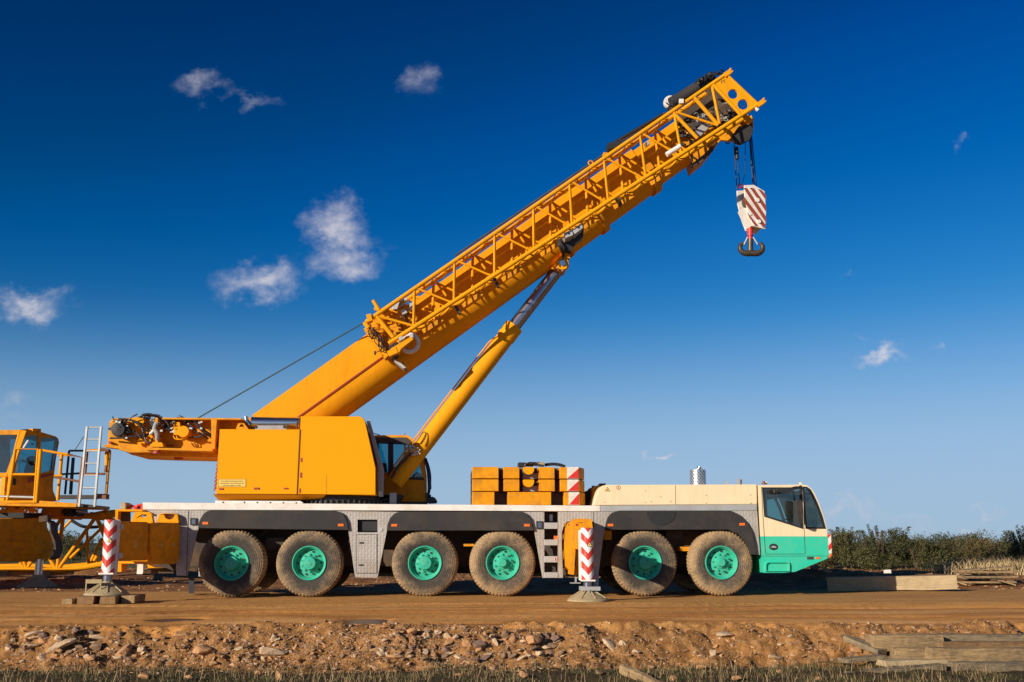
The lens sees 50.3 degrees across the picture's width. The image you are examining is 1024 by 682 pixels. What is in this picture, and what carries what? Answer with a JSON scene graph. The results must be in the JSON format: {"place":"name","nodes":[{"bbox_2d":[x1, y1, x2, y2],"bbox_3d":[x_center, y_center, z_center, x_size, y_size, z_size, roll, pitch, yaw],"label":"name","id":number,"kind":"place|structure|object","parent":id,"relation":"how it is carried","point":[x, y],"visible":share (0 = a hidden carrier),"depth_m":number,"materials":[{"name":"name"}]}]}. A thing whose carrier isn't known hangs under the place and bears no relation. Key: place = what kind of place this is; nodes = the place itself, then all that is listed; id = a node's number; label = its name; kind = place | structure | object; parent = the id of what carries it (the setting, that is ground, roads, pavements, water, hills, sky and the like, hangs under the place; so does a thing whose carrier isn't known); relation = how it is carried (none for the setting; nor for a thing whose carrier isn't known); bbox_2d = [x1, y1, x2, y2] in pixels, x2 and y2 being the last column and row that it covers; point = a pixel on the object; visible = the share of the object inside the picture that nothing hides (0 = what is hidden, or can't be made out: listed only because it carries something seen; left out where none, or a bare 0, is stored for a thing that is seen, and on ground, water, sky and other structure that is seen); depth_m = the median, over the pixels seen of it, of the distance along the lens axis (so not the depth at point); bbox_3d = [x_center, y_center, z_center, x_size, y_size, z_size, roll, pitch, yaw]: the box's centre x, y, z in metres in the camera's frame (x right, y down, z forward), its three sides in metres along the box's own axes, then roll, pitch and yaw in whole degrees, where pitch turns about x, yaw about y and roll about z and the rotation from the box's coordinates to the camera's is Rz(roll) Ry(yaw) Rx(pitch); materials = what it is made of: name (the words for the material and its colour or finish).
{"place":"outdoors","nodes":[
{"label":"outdoors","id":0,"kind":"place"},
{"bbox_2d":[0,543,1023,681],"bbox_3d":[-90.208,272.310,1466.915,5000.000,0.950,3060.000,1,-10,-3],"label":"ground","id":1,"kind":"structure","parent":0,"point":[451,604],"depth_m":16.98,"materials":[{"name":"soil"}]},
{"bbox_2d":[6,635,15,648],"bbox_3d":[-6.509,3.906,14.175,0.107,0.226,0.146,-3,-11,14],"label":"rock","id":2,"kind":"object","parent":1,"relation":"on","point":[11,645],"visible":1,"depth_m":14.13,"materials":[{"name":"stone"}]},
{"bbox_2d":[24,631,41,636],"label":"rock","id":3,"kind":"object","parent":1,"relation":"on","point":[31,633],"visible":1,"depth_m":14.31,"materials":[{"name":"stone"}]},
{"bbox_2d":[0,571,73,576],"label":"support timber","id":4,"kind":"object","parent":1,"relation":"on","point":[8,573],"visible":0.48,"depth_m":31.54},
{"bbox_2d":[37,652,45,660],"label":"rock","id":5,"kind":"object","parent":1,"relation":"on","point":[41,656],"visible":0.99,"depth_m":14.00,"materials":[{"name":"stone"}]},
{"bbox_2d":[37,637,46,643],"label":"rock","id":6,"kind":"object","parent":1,"relation":"on","point":[41,641],"visible":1,"depth_m":14.25,"materials":[{"name":"beige stone"}]},
{"bbox_2d":[38,632,46,636],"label":"rock","id":7,"kind":"object","parent":1,"relation":"on","point":[42,634],"visible":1,"depth_m":14.30,"materials":[{"name":"stone"}]},
{"bbox_2d":[0,426,110,587],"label":"second crane","id":8,"kind":"object","parent":1,"relation":"on","point":[27,464],"visible":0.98,"depth_m":29.68,"materials":[{"name":"yellow paint"}]},
{"bbox_2d":[0,510,114,573],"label":"lattice section","id":9,"kind":"object","parent":1,"relation":"on","point":[52,567],"visible":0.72,"depth_m":31.80,"materials":[{"name":"yellow paint"}]},
{"bbox_2d":[71,519,103,528],"bbox_3d":[-13.274,5.732,34.190,1.142,0.309,0.100,1,-10,-3],"label":"cable","id":10,"kind":"object","parent":9,"relation":"part of","point":[82,525],"visible":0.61,"depth_m":34.14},
{"bbox_2d":[46,638,76,652],"bbox_3d":[-5.846,3.938,14.147,0.396,0.097,0.192,-18,8,-13],"label":"rock","id":11,"kind":"object","parent":1,"relation":"on","point":[62,644],"visible":1,"depth_m":14.09,"materials":[{"name":"stone"}]},
{"bbox_2d":[62,598,76,603],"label":"timber beam","id":12,"kind":"structure","parent":1,"relation":"on","point":[69,601],"depth_m":21.18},
{"bbox_2d":[60,536,83,562],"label":"shrub","id":13,"kind":"object","parent":1,"relation":"on","point":[68,546],"visible":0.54,"depth_m":57.94,"materials":[{"name":"green plant"}]},
{"bbox_2d":[71,624,80,632],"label":"rock","id":14,"kind":"object","parent":1,"relation":"on","point":[75,629],"visible":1,"depth_m":14.40,"materials":[{"name":"stone"}]},
{"bbox_2d":[72,644,82,648],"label":"rock","id":15,"kind":"object","parent":1,"relation":"on","point":[78,646],"visible":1,"depth_m":14.16,"materials":[{"name":"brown stone"}]},
{"bbox_2d":[62,533,94,557],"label":"shrub","id":16,"kind":"object","parent":1,"relation":"on","point":[83,548],"visible":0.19,"depth_m":66.00,"materials":[{"name":"green plant"}]},
{"bbox_2d":[77,595,100,603],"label":"timber beam","id":17,"kind":"structure","parent":1,"relation":"on","point":[84,599],"depth_m":21.14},
{"bbox_2d":[85,629,93,634],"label":"rock","id":18,"kind":"object","parent":1,"relation":"on","point":[90,632],"visible":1,"depth_m":14.49,"materials":[{"name":"stone"}]},
{"bbox_2d":[84,654,95,661],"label":"rock","id":19,"kind":"object","parent":1,"relation":"on","point":[91,657],"visible":1,"depth_m":13.86,"materials":[{"name":"beige stone"}]},
{"bbox_2d":[89,641,101,650],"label":"rock","id":20,"kind":"object","parent":1,"relation":"on","point":[95,646],"visible":1,"depth_m":14.23,"materials":[{"name":"brown stone"}]},
{"bbox_2d":[89,634,104,639],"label":"rock","id":21,"kind":"object","parent":1,"relation":"on","point":[93,637],"visible":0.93,"depth_m":14.43,"materials":[{"name":"stone"}]},
{"bbox_2d":[99,594,129,603],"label":"timber beam","id":22,"kind":"structure","parent":1,"relation":"on","point":[115,599],"depth_m":21.15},
{"bbox_2d":[113,655,122,659],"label":"rock","id":23,"kind":"object","parent":1,"relation":"on","point":[118,657],"visible":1,"depth_m":14.03,"materials":[{"name":"stone"}]},
{"bbox_2d":[115,643,132,655],"bbox_3d":[-5.031,4.035,14.150,0.244,0.185,0.229,-4,-7,-42],"label":"rock","id":24,"kind":"object","parent":1,"relation":"on","point":[126,649],"visible":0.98,"depth_m":14.10,"materials":[{"name":"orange stone"}]},
{"bbox_2d":[121,594,145,603],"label":"timber beam","id":25,"kind":"structure","parent":1,"relation":"on","point":[134,598],"depth_m":21.38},
{"bbox_2d":[137,647,146,651],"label":"rock","id":26,"kind":"object","parent":1,"relation":"on","point":[140,649],"visible":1,"depth_m":14.19,"materials":[{"name":"stone"}]},
{"bbox_2d":[138,673,149,678],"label":"rock","id":27,"kind":"object","parent":1,"relation":"on","point":[145,676],"visible":1,"depth_m":12.80,"materials":[{"name":"beige stone"}]},
{"bbox_2d":[144,618,205,621],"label":"water","id":28,"kind":"structure","parent":1,"relation":"on","point":[164,620],"depth_m":17.11,"materials":[{"name":"brown liquid"}]},
{"bbox_2d":[192,645,214,654],"bbox_3d":[-3.990,4.025,14.167,0.335,0.136,0.219,20,-16,-34],"label":"rock","id":29,"kind":"object","parent":1,"relation":"on","point":[201,649],"visible":0.94,"depth_m":14.09,"materials":[{"name":"beige stone"}]},
{"bbox_2d":[259,647,288,655],"bbox_3d":[-3.119,4.084,14.281,0.398,0.131,0.231,12,-19,-25],"label":"rock","id":30,"kind":"object","parent":1,"relation":"on","point":[268,651],"visible":0.97,"depth_m":14.20,"materials":[{"name":"stone"}]},
{"bbox_2d":[275,670,286,679],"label":"rock","id":31,"kind":"object","parent":1,"relation":"on","point":[279,673],"visible":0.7,"depth_m":12.79,"materials":[{"name":"beige stone"}]},
{"bbox_2d":[339,619,388,623],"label":"water","id":32,"kind":"structure","parent":1,"relation":"on","point":[370,621],"depth_m":16.90,"materials":[{"name":"grey liquid"}]},
{"bbox_2d":[387,654,402,658],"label":"rock","id":33,"kind":"object","parent":1,"relation":"on","point":[394,657],"visible":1,"depth_m":13.99,"materials":[{"name":"beige stone"}]},
{"bbox_2d":[395,633,407,643],"bbox_3d":[-1.459,3.906,14.349,0.232,0.056,0.121,37,16,18],"label":"rock","id":34,"kind":"object","parent":1,"relation":"on","point":[402,638],"visible":1,"depth_m":14.31,"materials":[{"name":"beige stone"}]},
{"bbox_2d":[406,627,416,634],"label":"rock","id":35,"kind":"object","parent":1,"relation":"on","point":[413,630],"visible":1,"depth_m":14.48,"materials":[{"name":"beige stone"}]},
{"bbox_2d":[423,627,432,632],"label":"rock","id":36,"kind":"object","parent":1,"relation":"on","point":[427,630],"visible":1,"depth_m":14.58,"materials":[{"name":"brown stone"}]},
{"bbox_2d":[428,651,436,656],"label":"rock","id":37,"kind":"object","parent":1,"relation":"on","point":[433,654],"visible":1,"depth_m":14.18,"materials":[{"name":"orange stone"}]},
{"bbox_2d":[441,646,450,652],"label":"rock","id":38,"kind":"object","parent":1,"relation":"on","point":[444,649],"visible":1,"depth_m":14.27,"materials":[{"name":"stone"}]},
{"bbox_2d":[444,638,452,644],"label":"rock","id":39,"kind":"object","parent":1,"relation":"on","point":[448,641],"visible":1,"depth_m":14.38,"materials":[{"name":"beige stone"}]},
{"bbox_2d":[84,68,831,601],"bbox_3d":[-1.002,-0.794,25.533,16.774,13.211,5.518,1,-10,-3],"label":"mobile crane","id":40,"kind":"object","parent":1,"relation":"on","point":[320,490],"visible":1,"depth_m":24.71,"materials":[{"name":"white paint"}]},
{"bbox_2d":[121,502,131,508],"bbox_3d":[-8.654,3.714,24.481,0.180,0.150,0.750,1,-10,-3],"label":"wooden block","id":41,"kind":"object","parent":40,"relation":"on","point":[124,505],"depth_m":24.12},
{"bbox_2d":[127,504,142,509],"bbox_3d":[-8.362,3.680,24.224,0.388,0.125,0.300,1,-10,-3],"label":"lifting strap","id":42,"kind":"object","parent":40,"relation":"on","point":[138,506],"visible":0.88,"depth_m":24.22,"materials":[{"name":"fabric"}]},
{"bbox_2d":[356,534,376,572],"bbox_3d":[-3.214,4.703,24.113,0.481,0.852,0.031,1,-10,-3],"label":"tool door","id":43,"kind":"structure","parent":40,"relation":"in","point":[366,544],"depth_m":24.11,"materials":[{"name":"metal"}]},
{"bbox_2d":[358,520,376,531],"bbox_3d":[-3.235,4.134,24.385,0.472,0.314,0.120,1,-10,-3],"label":"fuel window","id":44,"kind":"structure","parent":40,"relation":"in","point":[363,525],"depth_m":24.34,"materials":[{"name":"black glass"}]},
{"bbox_2d":[471,492,584,505],"bbox_3d":[0.329,3.777,25.806,2.600,0.290,2.510,1,-10,-3],"label":"counterweight","id":45,"kind":"object","parent":40,"relation":"on","point":[527,498],"visible":0.81,"depth_m":24.60,"materials":[{"name":"metal"}]},
{"bbox_2d":[471,479,583,494],"bbox_3d":[0.328,3.477,25.810,2.586,0.265,2.610,1,-10,-3],"label":"counterweight","id":46,"kind":"object","parent":45,"relation":"on","point":[510,485],"visible":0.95,"depth_m":24.67,"materials":[{"name":"metal"}]},
{"bbox_2d":[471,467,583,482],"bbox_3d":[0.325,3.199,25.861,2.586,0.261,2.610,1,-10,-3],"label":"counterweight","id":47,"kind":"object","parent":46,"relation":"on","point":[553,473],"visible":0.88,"depth_m":24.71,"materials":[{"name":"metal"}]},
{"bbox_2d":[517,462,565,475],"bbox_3d":[0.700,2.950,25.058,1.095,0.358,0.823,1,-10,-3],"label":"hose bundle","id":48,"kind":"object","parent":47,"relation":"on","point":[528,464],"visible":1,"depth_m":25.06,"materials":[{"name":"rubber"}]},
{"bbox_2d":[734,137,765,255],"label":"hook block","id":49,"kind":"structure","parent":40,"relation":"hanging from","point":[751,202],"depth_m":27.45,"materials":[{"name":"white paint"},{"name":"red striped paint"},{"name":"dark steel"}]},
{"bbox_2d":[462,638,471,646],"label":"rock","id":50,"kind":"object","parent":1,"relation":"on","point":[466,643],"visible":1,"depth_m":14.31,"materials":[{"name":"beige stone"}]},
{"bbox_2d":[472,640,486,648],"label":"rock","id":51,"kind":"object","parent":1,"relation":"on","point":[479,644],"visible":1,"depth_m":14.31,"materials":[{"name":"stone"}]},
{"bbox_2d":[479,634,488,642],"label":"rock","id":52,"kind":"object","parent":1,"relation":"on","point":[484,639],"visible":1,"depth_m":14.48,"materials":[{"name":"beige stone"}]},
{"bbox_2d":[479,655,490,661],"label":"rock","id":53,"kind":"object","parent":1,"relation":"on","point":[484,658],"visible":0.99,"depth_m":14.15,"materials":[{"name":"stone"}]},
{"bbox_2d":[501,630,510,637],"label":"rock","id":54,"kind":"object","parent":1,"relation":"on","point":[505,634],"visible":0.97,"depth_m":14.64,"materials":[{"name":"brown stone"}]},
{"bbox_2d":[0,620,1019,677],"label":"gravel","id":55,"kind":"structure","parent":1,"relation":"on","point":[414,640],"depth_m":14.37,"materials":[{"name":"gravel"}]},
{"bbox_2d":[0,630,1021,681],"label":"grass","id":56,"kind":"structure","parent":1,"relation":"on","point":[648,671],"depth_m":13.17,"materials":[{"name":"plant"}]},
{"bbox_2d":[5,598,1016,627],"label":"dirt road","id":57,"kind":"structure","parent":1,"relation":"on","point":[469,607],"depth_m":18.91,"materials":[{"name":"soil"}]},
{"bbox_2d":[0,567,1023,591],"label":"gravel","id":58,"kind":"structure","parent":1,"relation":"on","point":[353,576],"depth_m":29.97,"materials":[{"name":"gravel"}]},
{"bbox_2d":[509,635,516,642],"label":"rock","id":59,"kind":"object","parent":1,"relation":"on","point":[513,638],"visible":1,"depth_m":14.50,"materials":[{"name":"beige stone"}]},
{"bbox_2d":[517,628,530,633],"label":"rock","id":60,"kind":"object","parent":1,"relation":"on","point":[522,630],"visible":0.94,"depth_m":14.67,"materials":[{"name":"brown stone"}]},
{"bbox_2d":[526,634,542,643],"bbox_3d":[0.285,3.955,14.455,0.222,0.131,0.240,-8,-11,18],"label":"rock","id":61,"kind":"object","parent":1,"relation":"on","point":[533,639],"visible":1,"depth_m":14.39,"materials":[{"name":"beige stone"}]},
{"bbox_2d":[47,525,1023,555],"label":"scrub","id":62,"kind":"object","parent":1,"relation":"on","point":[918,537],"visible":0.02,"depth_m":86.71,"materials":[{"name":"green plant"}]},
{"bbox_2d":[547,643,557,648],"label":"rock","id":63,"kind":"object","parent":1,"relation":"on","point":[553,645],"visible":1,"depth_m":14.48,"materials":[{"name":"grey stone"}]},
{"bbox_2d":[550,635,559,641],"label":"rock","id":64,"kind":"object","parent":1,"relation":"on","point":[554,638],"visible":1,"depth_m":14.60,"materials":[{"name":"stone"}]},
{"bbox_2d":[130,563,1023,577],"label":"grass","id":65,"kind":"structure","parent":1,"relation":"on","point":[146,566],"depth_m":43.95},
{"bbox_2d":[602,638,615,651],"bbox_3d":[1.329,4.078,14.570,0.082,0.300,0.165,-48,-19,21],"label":"rock","id":66,"kind":"object","parent":1,"relation":"on","point":[609,644],"visible":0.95,"depth_m":14.54,"materials":[{"name":"stone"}]},
{"bbox_2d":[619,640,626,645],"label":"rock","id":67,"kind":"object","parent":1,"relation":"on","point":[623,644],"visible":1,"depth_m":14.54,"materials":[{"name":"stone"}]},
{"bbox_2d":[619,664,662,681],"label":"plank","id":68,"kind":"object","parent":1,"relation":"on","point":[625,669],"visible":0.96,"depth_m":12.81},
{"bbox_2d":[709,650,716,655],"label":"rock","id":69,"kind":"object","parent":1,"relation":"on","point":[712,652],"visible":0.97,"depth_m":14.49,"materials":[{"name":"stone"}]},
{"bbox_2d":[716,631,733,636],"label":"rock","id":70,"kind":"object","parent":1,"relation":"on","point":[722,633],"visible":1,"depth_m":14.88,"materials":[{"name":"stone"}]},
{"bbox_2d":[732,675,741,680],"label":"rock","id":71,"kind":"object","parent":1,"relation":"on","point":[736,677],"visible":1,"depth_m":12.70,"materials":[{"name":"beige stone"}]},
{"bbox_2d":[768,655,781,658],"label":"rock","id":72,"kind":"object","parent":1,"relation":"on","point":[774,656],"visible":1,"depth_m":14.49,"materials":[{"name":"stone"}]},
{"bbox_2d":[810,565,818,570],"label":"rock","id":73,"kind":"object","parent":1,"relation":"on","point":[814,567],"visible":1,"depth_m":31.30,"materials":[{"name":"stone"}]},
{"bbox_2d":[808,537,840,567],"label":"shrub","id":74,"kind":"object","parent":1,"relation":"on","point":[831,563],"visible":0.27,"depth_m":46.15,"materials":[{"name":"green plant"}]},
{"bbox_2d":[817,526,878,568],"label":"shrub","id":75,"kind":"object","parent":1,"relation":"on","point":[846,551],"visible":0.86,"depth_m":45.37,"materials":[{"name":"green plant"}]},
{"bbox_2d":[851,646,861,652],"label":"rock","id":76,"kind":"object","parent":1,"relation":"on","point":[855,650],"visible":1,"depth_m":14.53,"materials":[{"name":"beige stone"}]},
{"bbox_2d":[838,654,886,663],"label":"timber beam","id":77,"kind":"structure","parent":1,"relation":"on","point":[863,658],"depth_m":13.96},
{"bbox_2d":[853,537,875,562],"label":"shrub","id":78,"kind":"object","parent":1,"relation":"on","point":[869,539],"visible":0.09,"depth_m":56.41,"materials":[{"name":"green plant"}]},
{"bbox_2d":[843,635,886,654],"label":"timber beam","id":79,"kind":"structure","parent":1,"relation":"on","point":[861,643],"depth_m":14.53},
{"bbox_2d":[843,548,899,569],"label":"shrub","id":80,"kind":"object","parent":1,"relation":"on","point":[882,563],"visible":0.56,"depth_m":45.74,"materials":[{"name":"green plant"}]},
{"bbox_2d":[854,545,904,565],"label":"shrub","id":81,"kind":"object","parent":1,"relation":"on","point":[891,560],"visible":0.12,"depth_m":50.01,"materials":[{"name":"green plant"}]},
{"bbox_2d":[851,524,911,566],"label":"shrub","id":82,"kind":"object","parent":1,"relation":"on","point":[881,545],"visible":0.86,"depth_m":47.25,"materials":[{"name":"green plant"}]},
{"bbox_2d":[826,575,957,590],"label":"timber beam","id":83,"kind":"structure","parent":1,"relation":"on","point":[886,583],"depth_m":26.79,"materials":[{"name":"wood"}]},
{"bbox_2d":[846,663,946,672],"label":"timber beam","id":84,"kind":"structure","parent":1,"relation":"on","point":[935,666],"depth_m":13.56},
{"bbox_2d":[865,633,943,650],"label":"timber beam","id":85,"kind":"structure","parent":1,"relation":"on","point":[903,640],"depth_m":14.48,"materials":[{"name":"wood"}]},
{"bbox_2d":[890,646,927,658],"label":"timber beam","id":86,"kind":"structure","parent":1,"relation":"on","point":[916,652],"depth_m":14.19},
{"bbox_2d":[894,541,924,566],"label":"shrub","id":87,"kind":"object","parent":1,"relation":"on","point":[907,555],"visible":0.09,"depth_m":50.06,"materials":[{"name":"green plant"}]},
{"bbox_2d":[876,658,948,666],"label":"timber beam","id":88,"kind":"structure","parent":1,"relation":"on","point":[899,661],"depth_m":13.83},
{"bbox_2d":[899,551,934,568],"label":"shrub","id":89,"kind":"object","parent":1,"relation":"on","point":[920,564],"visible":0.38,"depth_m":47.74,"materials":[{"name":"green plant"}]},
{"bbox_2d":[883,534,951,568],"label":"shrub","id":90,"kind":"object","parent":1,"relation":"on","point":[919,550],"visible":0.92,"depth_m":46.78,"materials":[{"name":"green plant"}]},
{"bbox_2d":[912,534,1011,567],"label":"shrub","id":91,"kind":"object","parent":1,"relation":"on","point":[939,542],"visible":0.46,"depth_m":47.29,"materials":[{"name":"green plant"}]},
{"bbox_2d":[947,544,981,559],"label":"shrub","id":92,"kind":"object","parent":1,"relation":"on","point":[964,553],"visible":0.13,"depth_m":51.96,"materials":[{"name":"green plant"}]},
{"bbox_2d":[924,647,1023,660],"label":"timber beam","id":93,"kind":"structure","parent":1,"relation":"on","point":[981,654],"depth_m":14.05,"materials":[{"name":"wood"}]},
{"bbox_2d":[949,537,1007,556],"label":"shrub","id":94,"kind":"object","parent":1,"relation":"on","point":[998,545],"visible":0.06,"depth_m":55.20,"materials":[{"name":"green plant"}]},
{"bbox_2d":[939,640,1023,647],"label":"timber beam","id":95,"kind":"structure","parent":1,"relation":"on","point":[972,644],"depth_m":14.53,"materials":[{"name":"wood"}]},
{"bbox_2d":[938,633,1023,640],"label":"timber beam","id":96,"kind":"structure","parent":95,"relation":"on","point":[978,637],"depth_m":14.75,"materials":[{"name":"wood"}]},
{"bbox_2d":[955,529,1011,560],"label":"shrub","id":97,"kind":"object","parent":1,"relation":"on","point":[976,537],"visible":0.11,"depth_m":56.96,"materials":[{"name":"green plant"}]},
{"bbox_2d":[946,536,1021,563],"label":"shrub","id":98,"kind":"object","parent":1,"relation":"on","point":[974,548],"visible":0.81,"depth_m":46.47,"materials":[{"name":"green plant"}]},
{"bbox_2d":[964,542,1004,563],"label":"shrub","id":99,"kind":"object","parent":1,"relation":"on","point":[988,555],"visible":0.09,"depth_m":48.00,"materials":[{"name":"green plant"}]},
{"bbox_2d":[951,566,1019,585],"bbox_3d":[12.807,6.425,29.881,2.213,0.489,1.755,1,-10,-3],"label":"pallet","id":100,"kind":"object","parent":1,"relation":"on","point":[984,575],"visible":0.95,"depth_m":29.46,"materials":[{"name":"wood"}]},
{"bbox_2d":[947,660,1023,671],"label":"timber beam","id":101,"kind":"structure","parent":1,"relation":"on","point":[1008,665],"depth_m":13.70,"materials":[{"name":"wood"}]},
{"bbox_2d":[994,537,1023,560],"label":"shrub","id":102,"kind":"object","parent":1,"relation":"on","point":[1003,546],"visible":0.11,"depth_m":57.74,"materials":[{"name":"green plant"}]},
{"bbox_2d":[1001,525,1023,562],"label":"shrub","id":103,"kind":"object","parent":1,"relation":"on","point":[1013,539],"visible":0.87,"depth_m":46.27,"materials":[{"name":"green plant"}]},
{"bbox_2d":[0,0,1023,542],"label":"sky","id":104,"kind":"structure","parent":0,"point":[198,198],"materials":[{"name":"blue"}]},
{"bbox_2d":[822,568,831,572],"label":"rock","id":105,"kind":"object","parent":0,"point":[826,570],"visible":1,"depth_m":31.03,"materials":[{"name":"grey stone"}]},
{"bbox_2d":[911,554,1023,574],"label":"grass","id":106,"kind":"structure","parent":0,"point":[1017,566],"depth_m":41.79,"materials":[{"name":"plant"}]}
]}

